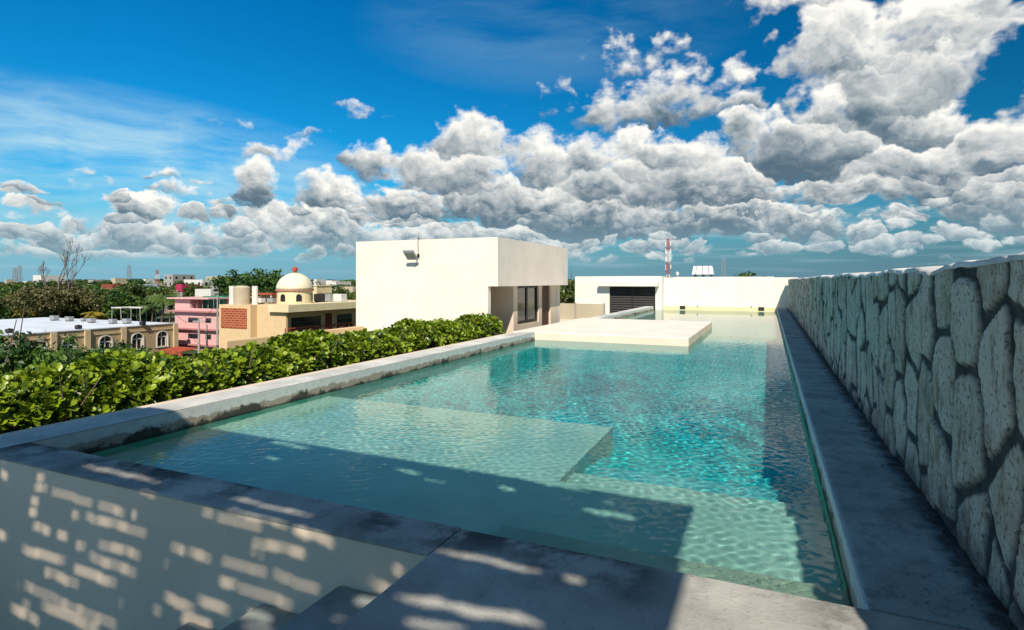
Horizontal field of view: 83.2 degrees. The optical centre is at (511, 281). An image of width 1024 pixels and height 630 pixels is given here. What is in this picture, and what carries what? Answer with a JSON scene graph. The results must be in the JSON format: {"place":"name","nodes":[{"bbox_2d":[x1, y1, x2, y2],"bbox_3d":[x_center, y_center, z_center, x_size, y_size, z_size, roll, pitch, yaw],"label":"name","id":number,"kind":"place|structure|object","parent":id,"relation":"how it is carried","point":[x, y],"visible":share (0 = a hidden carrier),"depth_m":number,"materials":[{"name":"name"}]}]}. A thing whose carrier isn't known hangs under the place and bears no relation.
{"place":"outdoors","nodes":[
{"label":"outdoors","id":0,"kind":"place"},
{"bbox_2d":[33,275,65,283],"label":"town building","id":1,"kind":"structure","parent":0,"point":[48,277],"depth_m":422.75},
{"bbox_2d":[0,317,177,358],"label":"tan hall","id":2,"kind":"structure","parent":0,"point":[152,335],"depth_m":78.18,"materials":[{"name":"paint"}]},
{"bbox_2d":[50,315,58,320],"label":"air conditioner","id":3,"kind":"object","parent":2,"relation":"on","point":[54,317],"visible":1,"depth_m":89.07,"materials":[{"name":"grey metal"}]},
{"bbox_2d":[61,340,76,352],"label":"window","id":4,"kind":"structure","parent":2,"relation":"in","point":[66,345],"depth_m":71.50,"materials":[{"name":"black glass"}]},
{"bbox_2d":[65,316,73,321],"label":"air conditioner","id":5,"kind":"object","parent":2,"relation":"on","point":[69,318],"visible":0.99,"depth_m":87.32,"materials":[{"name":"grey metal"}]},
{"bbox_2d":[87,318,95,322],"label":"air conditioner","id":6,"kind":"object","parent":2,"relation":"on","point":[91,320],"visible":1,"depth_m":84.04,"materials":[{"name":"grey metal"}]},
{"bbox_2d":[98,335,112,348],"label":"window","id":7,"kind":"structure","parent":2,"relation":"in","point":[104,340],"depth_m":75.71,"materials":[{"name":"black glass"}]},
{"bbox_2d":[108,318,116,323],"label":"air conditioner","id":8,"kind":"object","parent":2,"relation":"on","point":[112,321],"visible":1,"depth_m":82.46,"materials":[{"name":"grey metal"}]},
{"bbox_2d":[122,318,131,323],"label":"air conditioner","id":9,"kind":"object","parent":2,"relation":"on","point":[127,321],"visible":1,"depth_m":82.45,"materials":[{"name":"grey metal"}]},
{"bbox_2d":[131,332,143,349],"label":"window","id":10,"kind":"structure","parent":2,"relation":"in","point":[136,339],"depth_m":79.38,"materials":[{"name":"black glass"}]},
{"bbox_2d":[156,330,168,347],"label":"window","id":11,"kind":"structure","parent":2,"relation":"in","point":[161,338],"depth_m":82.58,"materials":[{"name":"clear glass"}]},
{"bbox_2d":[2,282,201,356],"bbox_3d":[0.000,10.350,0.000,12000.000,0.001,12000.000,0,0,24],"label":"ground","id":12,"kind":"structure","parent":0,"point":[189,353],"depth_m":151.57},
{"bbox_2d":[0,286,11,312],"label":"leafy tree","id":13,"kind":"object","parent":12,"relation":"on","point":[2,289],"visible":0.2,"depth_m":127.92,"materials":[{"name":"green plant"}]},
{"bbox_2d":[3,284,28,296],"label":"leafy tree","id":14,"kind":"object","parent":12,"relation":"on","point":[16,286],"visible":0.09,"depth_m":139.16,"materials":[{"name":"green plant"}]},
{"bbox_2d":[0,302,32,318],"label":"leafy tree","id":15,"kind":"object","parent":12,"relation":"on","point":[9,315],"visible":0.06,"depth_m":127.68,"materials":[{"name":"green plant"}]},
{"bbox_2d":[16,265,22,282],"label":"radio mast","id":16,"kind":"object","parent":12,"relation":"on","point":[20,268],"visible":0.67,"depth_m":898.92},
{"bbox_2d":[12,310,35,317],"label":"palm tree","id":17,"kind":"object","parent":12,"relation":"on","point":[17,312],"visible":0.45,"depth_m":117.45,"materials":[{"name":"green plant"}]},
{"bbox_2d":[8,292,45,314],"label":"leafy tree","id":18,"kind":"object","parent":12,"relation":"on","point":[21,305],"visible":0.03,"depth_m":121.16,"materials":[{"name":"green plant"}]},
{"bbox_2d":[30,305,47,317],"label":"leafy tree","id":19,"kind":"object","parent":12,"relation":"on","point":[38,315],"visible":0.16,"depth_m":120.35,"materials":[{"name":"green plant"}]},
{"bbox_2d":[0,330,85,371],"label":"leafy tree","id":20,"kind":"object","parent":12,"relation":"on","point":[2,338],"depth_m":13.12,"materials":[{"name":"green plant"}]},
{"bbox_2d":[0,300,87,401],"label":"leafy tree","id":21,"kind":"object","parent":12,"relation":"on","point":[9,355],"visible":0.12,"depth_m":11.27,"materials":[{"name":"green plant"}]},
{"bbox_2d":[26,280,63,288],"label":"leafy tree","id":22,"kind":"object","parent":12,"relation":"on","point":[42,284],"visible":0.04,"depth_m":162.96,"materials":[{"name":"green plant"}]},
{"bbox_2d":[0,238,105,317],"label":"half bare tree","id":23,"kind":"object","parent":12,"relation":"on","point":[43,298],"visible":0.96,"depth_m":116.39,"materials":[{"name":"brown plant"}]},
{"bbox_2d":[44,296,100,319],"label":"leafy tree","id":24,"kind":"object","parent":12,"relation":"on","point":[55,313],"visible":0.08,"depth_m":120.60,"materials":[{"name":"green plant"}]},
{"bbox_2d":[45,289,119,318],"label":"leafy tree","id":25,"kind":"object","parent":12,"relation":"on","point":[84,310],"visible":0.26,"depth_m":121.50,"materials":[{"name":"green plant"}]},
{"bbox_2d":[74,285,101,290],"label":"leafy tree","id":26,"kind":"object","parent":12,"relation":"on","point":[85,286],"visible":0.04,"depth_m":165.65,"materials":[{"name":"green plant"}]},
{"bbox_2d":[80,311,105,317],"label":"palm tree","id":27,"kind":"object","parent":12,"relation":"on","point":[97,313],"visible":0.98,"depth_m":115.91,"materials":[{"name":"yellow plant"}]},
{"bbox_2d":[91,281,107,288],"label":"leafy tree","id":28,"kind":"object","parent":12,"relation":"on","point":[96,285],"visible":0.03,"depth_m":269.91,"materials":[{"name":"green plant"}]},
{"bbox_2d":[52,327,156,392],"bbox_3d":[-14.076,5.967,20.209,4.187,8.776,3.348,0,0,-15],"label":"leafy tree","id":29,"kind":"object","parent":12,"relation":"on","point":[122,345],"visible":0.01,"depth_m":19.83,"materials":[{"name":"green plant"}]},
{"bbox_2d":[88,285,121,293],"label":"leafy tree","id":30,"kind":"object","parent":12,"relation":"on","point":[106,290],"visible":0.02,"depth_m":161.12,"materials":[{"name":"green plant"}]},
{"bbox_2d":[108,284,137,295],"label":"leafy tree","id":31,"kind":"object","parent":12,"relation":"on","point":[119,287],"visible":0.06,"depth_m":144.32,"materials":[{"name":"green plant"}]},
{"bbox_2d":[89,296,157,321],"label":"leafy tree","id":32,"kind":"object","parent":12,"relation":"on","point":[119,317],"visible":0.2,"depth_m":123.94,"materials":[{"name":"green plant"}]},
{"bbox_2d":[111,307,137,320],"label":"steel frame","id":33,"kind":"object","parent":12,"relation":"on","point":[121,313],"visible":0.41,"depth_m":111.12,"materials":[{"name":"grey metal"}]},
{"bbox_2d":[112,289,144,297],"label":"leafy tree","id":34,"kind":"object","parent":12,"relation":"on","point":[133,292],"visible":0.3,"depth_m":141.02,"materials":[{"name":"green plant"}]},
{"bbox_2d":[126,265,131,278],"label":"radio mast","id":35,"kind":"object","parent":12,"relation":"on","point":[129,269],"visible":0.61,"depth_m":899.14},
{"bbox_2d":[97,291,161,319],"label":"leafy tree","id":36,"kind":"object","parent":12,"relation":"on","point":[118,298],"visible":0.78,"depth_m":122.32,"materials":[{"name":"green plant"}]},
{"bbox_2d":[99,279,163,291],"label":"leafy tree","id":37,"kind":"object","parent":12,"relation":"on","point":[140,282],"visible":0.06,"depth_m":166.88,"materials":[{"name":"green plant"}]},
{"bbox_2d":[122,295,154,321],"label":"leafy tree","id":38,"kind":"object","parent":12,"relation":"on","point":[139,298],"visible":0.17,"depth_m":127.89,"materials":[{"name":"green plant"}]},
{"bbox_2d":[129,307,155,321],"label":"steel frame","id":39,"kind":"object","parent":12,"relation":"on","point":[140,312],"visible":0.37,"depth_m":111.14,"materials":[{"name":"grey metal"}]},
{"bbox_2d":[112,281,176,309],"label":"leafy tree","id":40,"kind":"object","parent":12,"relation":"on","point":[139,289],"visible":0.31,"depth_m":143.25,"materials":[{"name":"green plant"}]},
{"bbox_2d":[139,304,165,321],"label":"palm tree","id":41,"kind":"object","parent":12,"relation":"on","point":[155,308],"visible":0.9,"depth_m":109.96,"materials":[{"name":"green plant"}]},
{"bbox_2d":[145,287,162,307],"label":"leafy tree","id":42,"kind":"object","parent":12,"relation":"on","point":[155,289],"visible":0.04,"depth_m":151.57,"materials":[{"name":"green plant"}]},
{"bbox_2d":[144,293,180,321],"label":"palm tree","id":43,"kind":"object","parent":12,"relation":"on","point":[156,298],"visible":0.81,"depth_m":97.19,"materials":[{"name":"green plant"}]},
{"bbox_2d":[157,299,174,322],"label":"palm tree","id":44,"kind":"object","parent":12,"relation":"on","point":[171,303],"visible":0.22,"depth_m":103.98,"materials":[{"name":"green plant"}]},
{"bbox_2d":[169,280,185,289],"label":"leafy tree","id":45,"kind":"object","parent":12,"relation":"on","point":[177,282],"visible":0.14,"depth_m":257.91,"materials":[{"name":"green plant"}]},
{"bbox_2d":[159,346,197,355],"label":"market awning","id":46,"kind":"object","parent":12,"relation":"on","point":[174,350],"visible":0.71,"depth_m":79.18,"materials":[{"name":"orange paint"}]},
{"bbox_2d":[176,284,199,293],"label":"town building","id":47,"kind":"structure","parent":12,"relation":"on","point":[179,287],"depth_m":230.05,"materials":[{"name":"pink paint"}]},
{"bbox_2d":[182,291,194,296],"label":"leafy tree","id":48,"kind":"object","parent":12,"relation":"on","point":[184,295],"visible":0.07,"depth_m":211.15,"materials":[{"name":"green plant"}]},
{"bbox_2d":[180,285,208,296],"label":"leafy tree","id":49,"kind":"object","parent":12,"relation":"on","point":[192,288],"visible":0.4,"depth_m":213.79,"materials":[{"name":"green plant"}]},
{"bbox_2d":[185,283,211,289],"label":"leafy tree","id":50,"kind":"object","parent":12,"relation":"on","point":[188,285],"visible":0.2,"depth_m":218.14,"materials":[{"name":"green plant"}]},
{"bbox_2d":[193,318,204,352],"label":"utility pole","id":51,"kind":"object","parent":12,"relation":"on","point":[198,321],"visible":0.78,"depth_m":75.91,"materials":[{"name":"concrete"}]},
{"bbox_2d":[206,324,207,347],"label":"utility pole","id":52,"kind":"object","parent":12,"relation":"on","point":[206,335],"visible":0.65,"depth_m":77.91,"materials":[{"name":"concrete"}]},
{"bbox_2d":[167,296,260,349],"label":"pink house","id":53,"kind":"structure","parent":12,"relation":"on","point":[189,309],"depth_m":87.15,"materials":[{"name":"paint"}]},
{"bbox_2d":[188,317,197,321],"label":"window","id":54,"kind":"structure","parent":53,"relation":"in","point":[190,319],"depth_m":87.24,"materials":[{"name":"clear glass"}]},
{"bbox_2d":[188,333,197,338],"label":"window","id":55,"kind":"structure","parent":53,"relation":"in","point":[195,336],"depth_m":87.05,"materials":[{"name":"black glass"}]},
{"bbox_2d":[203,296,228,308],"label":"green hut","id":56,"kind":"object","parent":12,"relation":"on","point":[208,303],"visible":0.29,"depth_m":88.74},
{"bbox_2d":[216,296,218,348],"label":"utility pole","id":57,"kind":"object","parent":12,"relation":"on","point":[217,338],"visible":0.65,"depth_m":79.91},
{"bbox_2d":[206,276,236,280],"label":"town building","id":58,"kind":"structure","parent":12,"relation":"on","point":[208,277],"depth_m":331.06,"materials":[{"name":"white paint"}]},
{"bbox_2d":[206,269,270,295],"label":"leafy tree","id":59,"kind":"object","parent":12,"relation":"on","point":[221,283],"visible":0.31,"depth_m":136.41,"materials":[{"name":"green plant"}]},
{"bbox_2d":[226,268,281,302],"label":"leafy tree","id":60,"kind":"object","parent":12,"relation":"on","point":[265,281],"visible":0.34,"depth_m":126.39,"materials":[{"name":"green plant"}]},
{"bbox_2d":[262,273,284,291],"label":"leafy tree","id":61,"kind":"object","parent":12,"relation":"on","point":[278,278],"visible":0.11,"depth_m":149.68,"materials":[{"name":"green plant"}]},
{"bbox_2d":[219,267,355,348],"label":"domed house","id":62,"kind":"structure","parent":12,"relation":"on","point":[295,307],"depth_m":72.50,"materials":[{"name":"beige paint"}]},
{"bbox_2d":[229,286,257,304],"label":"water tank","id":63,"kind":"object","parent":62,"relation":"on","point":[239,295],"visible":0.98,"depth_m":71.49,"materials":[{"name":"plastic"}]},
{"bbox_2d":[258,298,265,303],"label":"air conditioner","id":64,"kind":"object","parent":62,"relation":"on","point":[262,300],"visible":0.92,"depth_m":74.69,"materials":[{"name":"white metal"}]},
{"bbox_2d":[250,293,276,301],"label":"roof shelter","id":65,"kind":"object","parent":62,"relation":"on","point":[268,295],"visible":0.32,"depth_m":77.54,"materials":[{"name":"orange paint"}]},
{"bbox_2d":[267,298,276,303],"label":"air conditioner","id":66,"kind":"object","parent":62,"relation":"on","point":[272,300],"visible":1,"depth_m":74.76,"materials":[{"name":"white metal"}]},
{"bbox_2d":[296,294,301,300],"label":"window","id":67,"kind":"structure","parent":62,"relation":"in","point":[298,297],"depth_m":73.06,"materials":[{"name":"black glass"}]},
{"bbox_2d":[291,316,320,331],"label":"window","id":68,"kind":"structure","parent":62,"relation":"in","point":[312,320],"depth_m":74.92,"materials":[{"name":"black glass"}]},
{"bbox_2d":[314,293,327,301],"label":"air conditioner","id":69,"kind":"object","parent":62,"relation":"on","point":[319,297],"visible":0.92,"depth_m":79.47,"materials":[{"name":"grey metal"}]},
{"bbox_2d":[313,285,332,301],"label":"stair head","id":70,"kind":"object","parent":62,"relation":"on","point":[324,289],"visible":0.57,"depth_m":81.23},
{"bbox_2d":[325,313,331,329],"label":"door","id":71,"kind":"structure","parent":62,"relation":"in","point":[328,316],"depth_m":78.80,"materials":[{"name":"wood"}]},
{"bbox_2d":[325,293,332,301],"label":"air conditioner","id":72,"kind":"object","parent":62,"relation":"on","point":[329,297],"visible":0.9,"depth_m":79.39,"materials":[{"name":"white metal"}]},
{"bbox_2d":[333,293,346,301],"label":"air conditioner","id":73,"kind":"object","parent":62,"relation":"on","point":[340,297],"visible":0.92,"depth_m":79.56,"materials":[{"name":"white metal"}]},
{"bbox_2d":[337,313,351,326],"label":"window","id":74,"kind":"structure","parent":62,"relation":"in","point":[341,318],"depth_m":81.80,"materials":[{"name":"black glass"}]},
{"bbox_2d":[68,279,574,283],"bbox_3d":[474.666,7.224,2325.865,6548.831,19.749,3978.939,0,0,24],"label":"distant woodland","id":75,"kind":"object","parent":12,"relation":"on","point":[161,280],"visible":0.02,"depth_m":814.89,"materials":[{"name":"green plant"}]},
{"bbox_2d":[334,286,355,299],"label":"leafy tree","id":76,"kind":"object","parent":12,"relation":"on","point":[342,291],"visible":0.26,"depth_m":179.61,"materials":[{"name":"green plant"}]},
{"bbox_2d":[560,269,574,302],"bbox_3d":[4.483,4.712,43.807,5.554,11.357,6.352,0,0,3],"label":"leafy tree","id":77,"kind":"object","parent":12,"relation":"on","point":[569,293],"visible":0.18,"depth_m":43.01,"materials":[{"name":"green plant"}]},
{"bbox_2d":[664,238,670,275],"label":"radio mast","id":78,"kind":"object","parent":12,"relation":"on","point":[666,261],"visible":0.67,"depth_m":299.60,"materials":[{"name":"metal"}]},
{"bbox_2d":[733,271,764,276],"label":"leafy tree","id":79,"kind":"object","parent":12,"relation":"on","point":[750,274],"visible":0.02,"depth_m":74.47,"materials":[{"name":"green plant"}]},
{"bbox_2d":[101,284,126,290],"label":"town building","id":80,"kind":"structure","parent":0,"point":[108,286],"depth_m":209.82,"materials":[{"name":"red paint"}]},
{"bbox_2d":[111,278,127,283],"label":"distant house","id":81,"kind":"structure","parent":0,"point":[119,280],"depth_m":462.23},
{"bbox_2d":[157,290,177,313],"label":"town building","id":82,"kind":"structure","parent":0,"point":[166,310],"depth_m":184.89,"materials":[{"name":"beige paint"}]},
{"bbox_2d":[164,274,194,286],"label":"town building","id":83,"kind":"structure","parent":0,"point":[169,279],"depth_m":330.89,"materials":[{"name":"white paint"}]},
{"bbox_2d":[184,280,216,288],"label":"town building","id":84,"kind":"structure","parent":0,"point":[200,282],"depth_m":259.89,"materials":[{"name":"white paint"}]},
{"bbox_2d":[195,289,222,296],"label":"town building","id":85,"kind":"structure","parent":0,"point":[204,292],"depth_m":189.87,"materials":[{"name":"paint"}]},
{"bbox_2d":[314,279,324,284],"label":"distant house","id":86,"kind":"structure","parent":0,"point":[322,281],"depth_m":472.56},
{"bbox_2d":[326,282,350,289],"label":"town building","id":87,"kind":"structure","parent":0,"point":[338,283],"depth_m":300.90,"materials":[{"name":"white paint"}]},
{"bbox_2d":[342,286,355,293],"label":"town building","id":88,"kind":"structure","parent":0,"point":[352,289],"depth_m":209.55,"materials":[{"name":"beige paint"}]},
{"bbox_2d":[356,237,567,350],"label":"rooftop pavilion","id":89,"kind":"structure","parent":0,"point":[512,285],"depth_m":16.80,"materials":[{"name":"beige paint"}]},
{"bbox_2d":[403,236,419,259],"bbox_3d":[-2.834,-0.966,16.425,0.340,0.722,0.496,0,0,24],"label":"floodlight","id":90,"kind":"object","parent":89,"relation":"attached to","point":[410,254],"visible":1,"depth_m":16.29,"materials":[{"name":"grey metal"}]},
{"bbox_2d":[518,286,536,323],"bbox_3d":[0.453,0.735,18.302,0.060,1.186,1.768,0,0,24],"label":"window","id":91,"kind":"structure","parent":89,"relation":"in","point":[527,295],"depth_m":18.31,"materials":[{"name":"glass"}]},
{"bbox_2d":[542,285,548,325],"bbox_3d":[1.088,1.496,19.765,0.050,2.708,0.841,0,0,24],"label":"door","id":92,"kind":"structure","parent":89,"relation":"in","point":[545,288],"depth_m":19.85,"materials":[{"name":"brown paint"}]},
{"bbox_2d":[0,0,1023,281],"label":"sky","id":93,"kind":"structure","parent":0,"point":[201,139],"materials":[{"name":"blue"}]},
{"bbox_2d":[692,266,713,276],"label":"cooling tower","id":94,"kind":"structure","parent":0,"point":[703,271],"depth_m":44.42,"materials":[{"name":"metal"}]},
{"bbox_2d":[674,277,754,277],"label":"neighbour block","id":95,"kind":"structure","parent":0,"point":[714,277],"depth_m":42.77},
{"bbox_2d":[777,308,1018,629],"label":"side path","id":96,"kind":"structure","parent":0,"point":[904,561],"depth_m":3.22,"materials":[{"name":"concrete"}]},
{"bbox_2d":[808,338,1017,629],"bbox_3d":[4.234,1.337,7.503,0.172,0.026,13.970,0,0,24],"label":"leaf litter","id":97,"kind":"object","parent":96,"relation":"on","point":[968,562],"visible":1,"depth_m":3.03,"materials":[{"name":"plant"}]},
{"bbox_3d":[1.851,6.702,16.143,12.650,7.295,42.800,0,0,24],"label":"host building","id":98,"kind":"object","parent":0,"visible":0},
{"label":"terrace floor","id":99,"kind":"structure","parent":98,"relation":"on","visible":0},
{"bbox_2d":[0,460,425,629],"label":"retaining wall","id":100,"kind":"structure","parent":99,"relation":"on","point":[76,553],"depth_m":3.71,"materials":[{"name":"beige paint"}]},
{"bbox_2d":[0,333,511,442],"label":"planter box","id":101,"kind":"object","parent":99,"relation":"on","point":[11,430],"visible":0.04,"depth_m":7.28,"materials":[{"name":"paint"}]},
{"bbox_2d":[0,313,504,429],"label":"hedge","id":102,"kind":"object","parent":101,"relation":"on","point":[41,394],"visible":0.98,"depth_m":7.29,"materials":[{"name":"green plant"}]},
{"bbox_2d":[176,586,376,629],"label":"staircase","id":103,"kind":"structure","parent":99,"relation":"on","point":[336,607],"depth_m":2.92,"materials":[{"name":"concrete"}]},
{"bbox_2d":[222,326,363,358],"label":"parapet wall","id":104,"kind":"structure","parent":99,"relation":"on","point":[230,344],"depth_m":13.76,"materials":[{"name":"beige paint"}]},
{"bbox_2d":[0,305,869,609],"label":"swimming pool","id":105,"kind":"structure","parent":99,"relation":"on","point":[56,451],"depth_m":5.10,"materials":[{"name":"beige mosaic tile"},{"name":"water"}]},
{"bbox_2d":[84,310,853,606],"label":"pool water","id":106,"kind":"structure","parent":105,"relation":"in","point":[696,457],"depth_m":5.24,"materials":[{"name":"liquid"}]},
{"bbox_2d":[664,277,797,307],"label":"end wall","id":107,"kind":"structure","parent":105,"relation":"attached to","point":[768,292],"depth_m":30.31,"materials":[{"name":"beige paint"}]},
{"bbox_2d":[560,303,604,321],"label":"wall","id":108,"kind":"structure","parent":99,"relation":"on","point":[570,311],"depth_m":24.97,"materials":[{"name":"paint"}]},
{"bbox_2d":[575,276,673,313],"bbox_3d":[6.639,1.292,33.758,4.851,3.116,4.920,0,0,24],"label":"service room","id":109,"kind":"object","parent":99,"relation":"on","point":[617,293],"visible":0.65,"depth_m":31.85,"materials":[{"name":"beige paint"}]},
{"bbox_2d":[610,287,654,312],"bbox_3d":[6.639,1.400,31.714,2.517,2.200,0.145,0,0,24],"label":"louvred window","id":110,"kind":"structure","parent":109,"relation":"in","point":[621,298],"depth_m":31.72,"materials":[{"name":"grey metal"}]},
{"bbox_2d":[336,529,965,629],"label":"terrace slab","id":111,"kind":"structure","parent":99,"relation":"on","point":[461,579],"depth_m":2.44,"materials":[{"name":"concrete"}]},
{"bbox_2d":[788,252,1023,629],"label":"stone wall","id":112,"kind":"structure","parent":99,"relation":"on","point":[926,364],"depth_m":3.11,"materials":[{"name":"stone"}]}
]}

